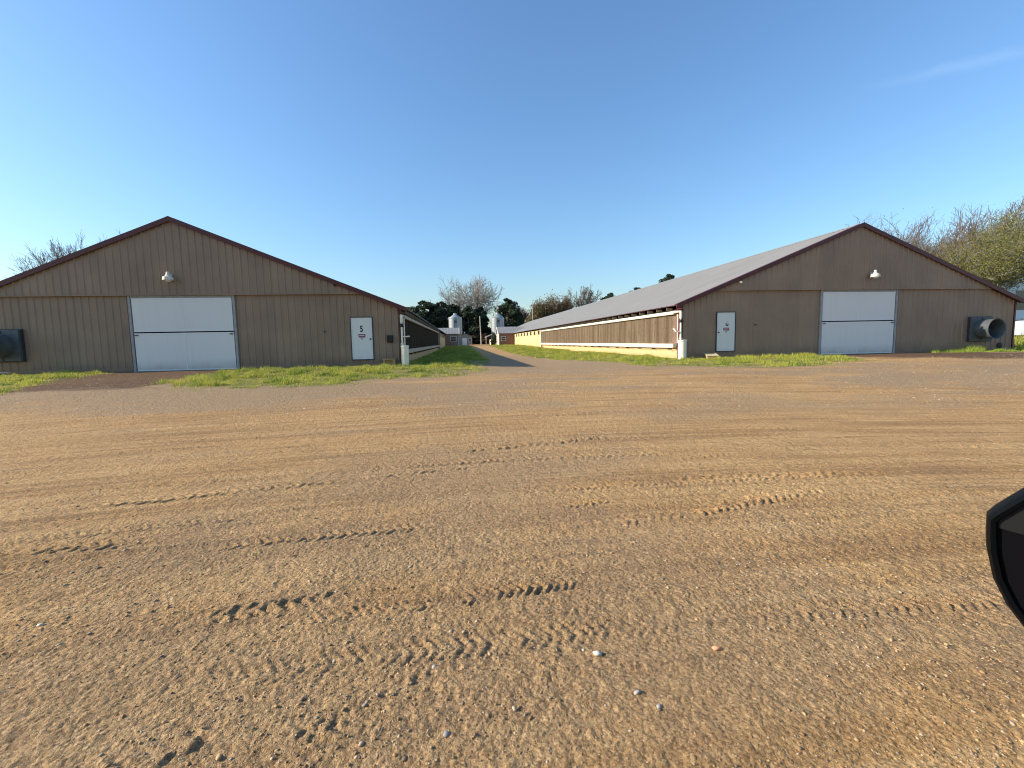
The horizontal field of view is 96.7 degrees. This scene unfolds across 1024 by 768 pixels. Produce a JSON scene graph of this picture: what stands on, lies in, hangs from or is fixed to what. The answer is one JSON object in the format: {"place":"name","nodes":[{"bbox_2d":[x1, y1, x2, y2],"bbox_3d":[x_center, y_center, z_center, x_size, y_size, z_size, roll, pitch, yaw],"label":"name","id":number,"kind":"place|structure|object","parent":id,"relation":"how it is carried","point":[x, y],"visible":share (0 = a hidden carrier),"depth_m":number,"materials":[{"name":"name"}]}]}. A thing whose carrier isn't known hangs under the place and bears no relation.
{"place":"outdoors","nodes":[
{"label":"outdoors","id":0,"kind":"place"},
{"bbox_2d":[0,335,1023,767],"bbox_3d":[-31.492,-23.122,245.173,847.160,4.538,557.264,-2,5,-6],"label":"ground","id":1,"kind":"structure","parent":0,"point":[690,679],"depth_m":3.01,"materials":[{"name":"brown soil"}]},
{"bbox_2d":[0,372,12,375],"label":"concrete block","id":2,"kind":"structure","parent":1,"relation":"on","point":[6,373],"depth_m":18.95,"materials":[{"name":"grey concrete"}]},
{"bbox_2d":[4,229,86,277],"bbox_3d":[-60.670,-12.234,62.779,12.403,17.734,12.114,-2,5,-6],"label":"bare tree","id":3,"kind":"object","parent":1,"relation":"on","point":[43,260],"visible":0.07,"depth_m":60.19,"materials":[{"name":"brown plant"}]},
{"bbox_2d":[0,369,113,394],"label":"grass","id":4,"kind":"structure","parent":1,"relation":"on","point":[31,380],"depth_m":16.76,"materials":[{"name":"green plant"}]},
{"bbox_2d":[0,216,445,374],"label":"poultry barn","id":5,"kind":"structure","parent":1,"relation":"on","point":[167,294],"depth_m":20.15,"materials":[{"name":"beige metal"}]},
{"bbox_2d":[131,297,233,331],"bbox_3d":[-14.615,-3.079,20.235,4.142,1.474,0.056,-2,5,-6],"label":"door leaf","id":6,"kind":"structure","parent":5,"relation":"in","point":[149,314],"depth_m":20.21,"materials":[{"name":"white paint"}]},
{"bbox_2d":[134,332,236,370],"bbox_3d":[-14.581,-1.455,20.370,4.142,1.674,0.090,-2,5,-6],"label":"door leaf","id":7,"kind":"structure","parent":5,"relation":"in","point":[197,350],"depth_m":20.36,"materials":[{"name":"white paint"}]},
{"bbox_2d":[350,317,374,359],"bbox_3d":[-6.984,-2.121,21.210,1.020,2.000,0.130,-2,5,-6],"label":"entry door","id":8,"kind":"structure","parent":5,"relation":"in","point":[361,328],"depth_m":21.20,"materials":[{"name":"white paint"}]},
{"bbox_2d":[142,361,489,389],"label":"grass","id":9,"kind":"structure","parent":1,"relation":"on","point":[284,379],"depth_m":16.43,"materials":[{"name":"green plant"}]},
{"bbox_2d":[382,358,395,364],"bbox_3d":[-5.692,-0.971,21.136,0.580,0.420,0.340,-2,5,-6],"label":"step block","id":10,"kind":"object","parent":1,"relation":"on","point":[390,361],"depth_m":21.10,"materials":[{"name":"beige concrete"}]},
{"bbox_2d":[401,345,408,364],"bbox_3d":[-4.970,-1.316,21.158,0.380,0.962,0.380,-2,5,-6],"label":"sump tank","id":11,"kind":"object","parent":1,"relation":"on","point":[405,354],"visible":0.88,"depth_m":21.01,"materials":[{"name":"white plastic"}]},
{"bbox_2d":[409,300,440,326],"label":"pine tree","id":12,"kind":"object","parent":1,"relation":"on","point":[423,313],"visible":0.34,"depth_m":136.67,"materials":[{"name":"green plant"}]},
{"bbox_2d":[427,301,452,327],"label":"pine tree","id":13,"kind":"object","parent":1,"relation":"on","point":[440,311],"visible":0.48,"depth_m":138.34,"materials":[{"name":"green plant"}]},
{"bbox_2d":[443,729,449,736],"bbox_3d":[-0.248,1.330,1.728,0.038,0.021,0.025,-2,5,-6],"label":"stone","id":14,"kind":"object","parent":1,"relation":"on","point":[446,733],"visible":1,"depth_m":1.72,"materials":[{"name":"grey stone"}]},
{"bbox_2d":[438,328,458,345],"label":"control shed","id":15,"kind":"structure","parent":1,"relation":"on","point":[451,336],"depth_m":89.88,"materials":[{"name":"white paint"}]},
{"bbox_2d":[450,336,455,341],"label":"window","id":16,"kind":"structure","parent":15,"relation":"in","point":[453,338],"depth_m":89.82,"materials":[{"name":"white glass"}]},
{"bbox_2d":[409,345,492,364],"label":"grass","id":17,"kind":"structure","parent":1,"relation":"on","point":[463,353],"depth_m":32.29,"materials":[{"name":"green plant"}]},
{"bbox_2d":[443,303,463,323],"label":"pine tree","id":18,"kind":"object","parent":1,"relation":"on","point":[456,309],"visible":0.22,"depth_m":139.67,"materials":[{"name":"green plant"}]},
{"bbox_2d":[448,313,462,345],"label":"feed silo","id":19,"kind":"object","parent":1,"relation":"on","point":[455,320],"visible":0.72,"depth_m":96.43,"materials":[{"name":"metal"}]},
{"bbox_2d":[458,332,472,344],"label":"garage","id":20,"kind":"structure","parent":1,"relation":"on","point":[466,339],"depth_m":128.70,"materials":[{"name":"grey"}]},
{"bbox_2d":[462,338,466,344],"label":"door","id":21,"kind":"structure","parent":20,"relation":"in","point":[464,340],"depth_m":128.69,"materials":[{"name":"white paint"}]},
{"bbox_2d":[428,274,504,326],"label":"bare tree","id":22,"kind":"object","parent":1,"relation":"on","point":[477,298],"visible":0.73,"depth_m":144.70,"materials":[{"name":"brown plant"}]},
{"bbox_2d":[459,306,482,339],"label":"pine tree","id":23,"kind":"object","parent":1,"relation":"on","point":[469,313],"visible":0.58,"depth_m":137.52,"materials":[{"name":"green plant"}]},
{"bbox_2d":[471,333,483,343],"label":"shrub","id":24,"kind":"object","parent":1,"relation":"on","point":[476,336],"visible":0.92,"depth_m":135.95,"materials":[{"name":"green plant"}]},
{"bbox_2d":[470,306,490,340],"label":"pine tree","id":25,"kind":"object","parent":1,"relation":"on","point":[485,323],"visible":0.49,"depth_m":139.00,"materials":[{"name":"green plant"}]},
{"bbox_2d":[478,333,491,343],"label":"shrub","id":26,"kind":"object","parent":1,"relation":"on","point":[484,339],"visible":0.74,"depth_m":134.16,"materials":[{"name":"green plant"}]},
{"bbox_2d":[490,333,496,344],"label":"shrub","id":27,"kind":"object","parent":1,"relation":"on","point":[494,341],"visible":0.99,"depth_m":94.98,"materials":[{"name":"green plant"}]},
{"bbox_2d":[491,313,503,339],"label":"feed silo","id":28,"kind":"object","parent":1,"relation":"on","point":[497,319],"visible":0.62,"depth_m":97.38,"materials":[{"name":"metal"}]},
{"bbox_2d":[493,297,524,326],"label":"pine tree","id":29,"kind":"object","parent":1,"relation":"on","point":[509,311],"visible":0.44,"depth_m":136.69,"materials":[{"name":"green plant"}]},
{"bbox_2d":[495,326,523,344],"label":"control shed","id":30,"kind":"structure","parent":1,"relation":"on","point":[505,335],"depth_m":91.19,"materials":[{"name":"brown brick"}]},
{"bbox_2d":[520,307,531,321],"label":"bare tree","id":31,"kind":"object","parent":1,"relation":"on","point":[522,310],"visible":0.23,"depth_m":174.51,"materials":[{"name":"brown plant"}]},
{"bbox_2d":[525,301,549,321],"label":"budding tree","id":32,"kind":"object","parent":1,"relation":"on","point":[541,312],"visible":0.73,"depth_m":166.47,"materials":[{"name":"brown plant"}]},
{"bbox_2d":[525,289,568,322],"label":"budding tree","id":33,"kind":"object","parent":1,"relation":"on","point":[553,306],"visible":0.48,"depth_m":168.09,"materials":[{"name":"brown plant"}]},
{"bbox_2d":[557,290,576,312],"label":"bare tree","id":34,"kind":"object","parent":1,"relation":"on","point":[566,305],"visible":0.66,"depth_m":167.92,"materials":[{"name":"brown plant"}]},
{"bbox_2d":[568,285,602,307],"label":"vase tree","id":35,"kind":"object","parent":1,"relation":"on","point":[582,300],"visible":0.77,"depth_m":171.08,"materials":[{"name":"brown plant"}]},
{"bbox_2d":[593,650,601,655],"bbox_3d":[0.405,1.280,2.162,0.046,0.018,0.033,-1,5,4],"label":"stone","id":36,"kind":"object","parent":1,"relation":"on","point":[597,653],"visible":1,"depth_m":2.15,"materials":[{"name":"white stone"}]},
{"bbox_2d":[600,293,613,299],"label":"pine tree","id":37,"kind":"object","parent":1,"relation":"on","point":[609,295],"visible":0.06,"depth_m":92.93,"materials":[{"name":"green plant"}]},
{"bbox_2d":[658,274,674,282],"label":"pine tree","id":38,"kind":"object","parent":1,"relation":"on","point":[668,277],"visible":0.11,"depth_m":93.90,"materials":[{"name":"green plant"}]},
{"bbox_2d":[678,340,686,358],"bbox_3d":[8.419,-1.696,22.503,0.430,0.983,0.430,-2,5,-6],"label":"sump tank","id":39,"kind":"object","parent":1,"relation":"on","point":[682,348],"visible":0.81,"depth_m":22.34,"materials":[{"name":"white plastic"}]},
{"bbox_2d":[487,344,885,366],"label":"grass","id":40,"kind":"structure","parent":1,"relation":"on","point":[802,359],"depth_m":22.40,"materials":[{"name":"green plant"}]},
{"bbox_2d":[704,353,718,358],"bbox_3d":[9.813,-1.367,22.406,0.560,0.294,0.690,0,5,11],"label":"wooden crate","id":41,"kind":"object","parent":1,"relation":"on","point":[710,355],"visible":0.8,"depth_m":22.19,"materials":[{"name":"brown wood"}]},
{"bbox_2d":[711,645,722,650],"bbox_3d":[0.977,1.257,2.170,0.050,0.023,0.033,-2,5,-6],"label":"stone","id":42,"kind":"object","parent":1,"relation":"on","point":[715,647],"visible":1,"depth_m":2.16,"materials":[{"name":"beige stone"}]},
{"bbox_2d":[496,222,1023,358],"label":"poultry barn","id":43,"kind":"structure","parent":1,"relation":"on","point":[863,288],"depth_m":23.82,"materials":[{"name":"beige metal"}]},
{"bbox_2d":[715,312,735,351],"bbox_3d":[10.808,-2.644,23.021,1.040,2.000,0.130,-2,5,-6],"label":"entry door","id":44,"kind":"structure","parent":43,"relation":"in","point":[725,321],"depth_m":23.02,"materials":[{"name":"white paint"}]},
{"bbox_2d":[820,321,893,354],"bbox_3d":[18.119,-2.431,23.868,4.142,1.674,0.090,-2,5,-6],"label":"door leaf","id":45,"kind":"structure","parent":43,"relation":"in","point":[861,337],"depth_m":23.86,"materials":[{"name":"white paint"}]},
{"bbox_2d":[822,292,895,320],"bbox_3d":[18.085,-4.055,23.732,4.142,1.474,0.056,-2,5,-6],"label":"door leaf","id":46,"kind":"structure","parent":43,"relation":"in","point":[837,306],"depth_m":23.71,"materials":[{"name":"white paint"}]},
{"bbox_2d":[845,207,958,252],"bbox_3d":[52.738,-16.471,64.905,15.918,18.579,20.772,-2,5,-6],"label":"bare tree","id":47,"kind":"object","parent":1,"relation":"on","point":[929,231],"visible":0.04,"depth_m":60.90,"materials":[{"name":"brown plant"}]},
{"bbox_2d":[874,208,992,262],"bbox_3d":[48.602,-13.184,52.424,14.732,14.431,11.698,-2,5,-6],"label":"bare tree","id":48,"kind":"object","parent":1,"relation":"on","point":[928,247],"visible":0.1,"depth_m":51.44,"materials":[{"name":"brown plant"}]},
{"bbox_2d":[910,215,997,254],"bbox_3d":[57.553,-14.267,60.828,15.213,14.775,13.993,3,6,34],"label":"bare tree","id":49,"kind":"object","parent":1,"relation":"on","point":[930,237],"visible":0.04,"depth_m":58.83,"materials":[{"name":"brown plant"}]},
{"bbox_2d":[922,235,1008,284],"bbox_3d":[42.090,-9.952,45.072,8.765,9.917,11.945,-4,6,-26],"label":"scrub tree","id":50,"kind":"object","parent":1,"relation":"on","point":[972,246],"visible":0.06,"depth_m":42.53,"materials":[{"name":"green plant"}]},
{"bbox_2d":[930,231,1023,293],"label":"leafy tree","id":51,"kind":"object","parent":1,"relation":"on","point":[1013,271],"visible":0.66,"depth_m":40.44,"materials":[{"name":"green plant"}]},
{"bbox_2d":[931,196,1023,258],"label":"bare tree","id":52,"kind":"object","parent":1,"relation":"on","point":[964,229],"visible":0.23,"depth_m":50.67,"materials":[{"name":"brown plant"}]},
{"bbox_2d":[943,196,1023,280],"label":"leafy tree","id":53,"kind":"object","parent":1,"relation":"on","point":[1011,233],"visible":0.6,"depth_m":42.36,"materials":[{"name":"green plant"}]},
{"bbox_2d":[986,487,1023,626],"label":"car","id":54,"kind":"object","parent":1,"relation":"on","point":[1005,533],"visible":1,"depth_m":0.68,"materials":[{"name":"black paint"}]},
{"bbox_2d":[997,275,1023,320],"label":"white house","id":55,"kind":"structure","parent":1,"relation":"on","point":[1019,310],"depth_m":56.80,"materials":[{"name":"paint"}]},
{"bbox_2d":[1015,290,1023,310],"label":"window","id":56,"kind":"structure","parent":55,"relation":"in","point":[1020,306],"depth_m":56.87,"materials":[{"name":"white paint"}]},
{"bbox_2d":[1013,333,1023,348],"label":"grass","id":57,"kind":"structure","parent":1,"relation":"on","point":[1020,343],"depth_m":30.13,"materials":[{"name":"green plant"}]},
{"bbox_2d":[1014,319,1023,334],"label":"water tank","id":58,"kind":"object","parent":1,"relation":"on","point":[1019,326],"visible":0.63,"depth_m":34.64,"materials":[{"name":"white plastic"}]},
{"bbox_2d":[0,0,1023,327],"label":"sky","id":59,"kind":"structure","parent":0,"point":[381,148],"materials":[{"name":"blue"}]},
{"bbox_2d":[925,344,1023,352],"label":"grass","id":60,"kind":"structure","parent":0,"point":[975,349],"depth_m":23.78,"materials":[{"name":"green plant"}]}
]}

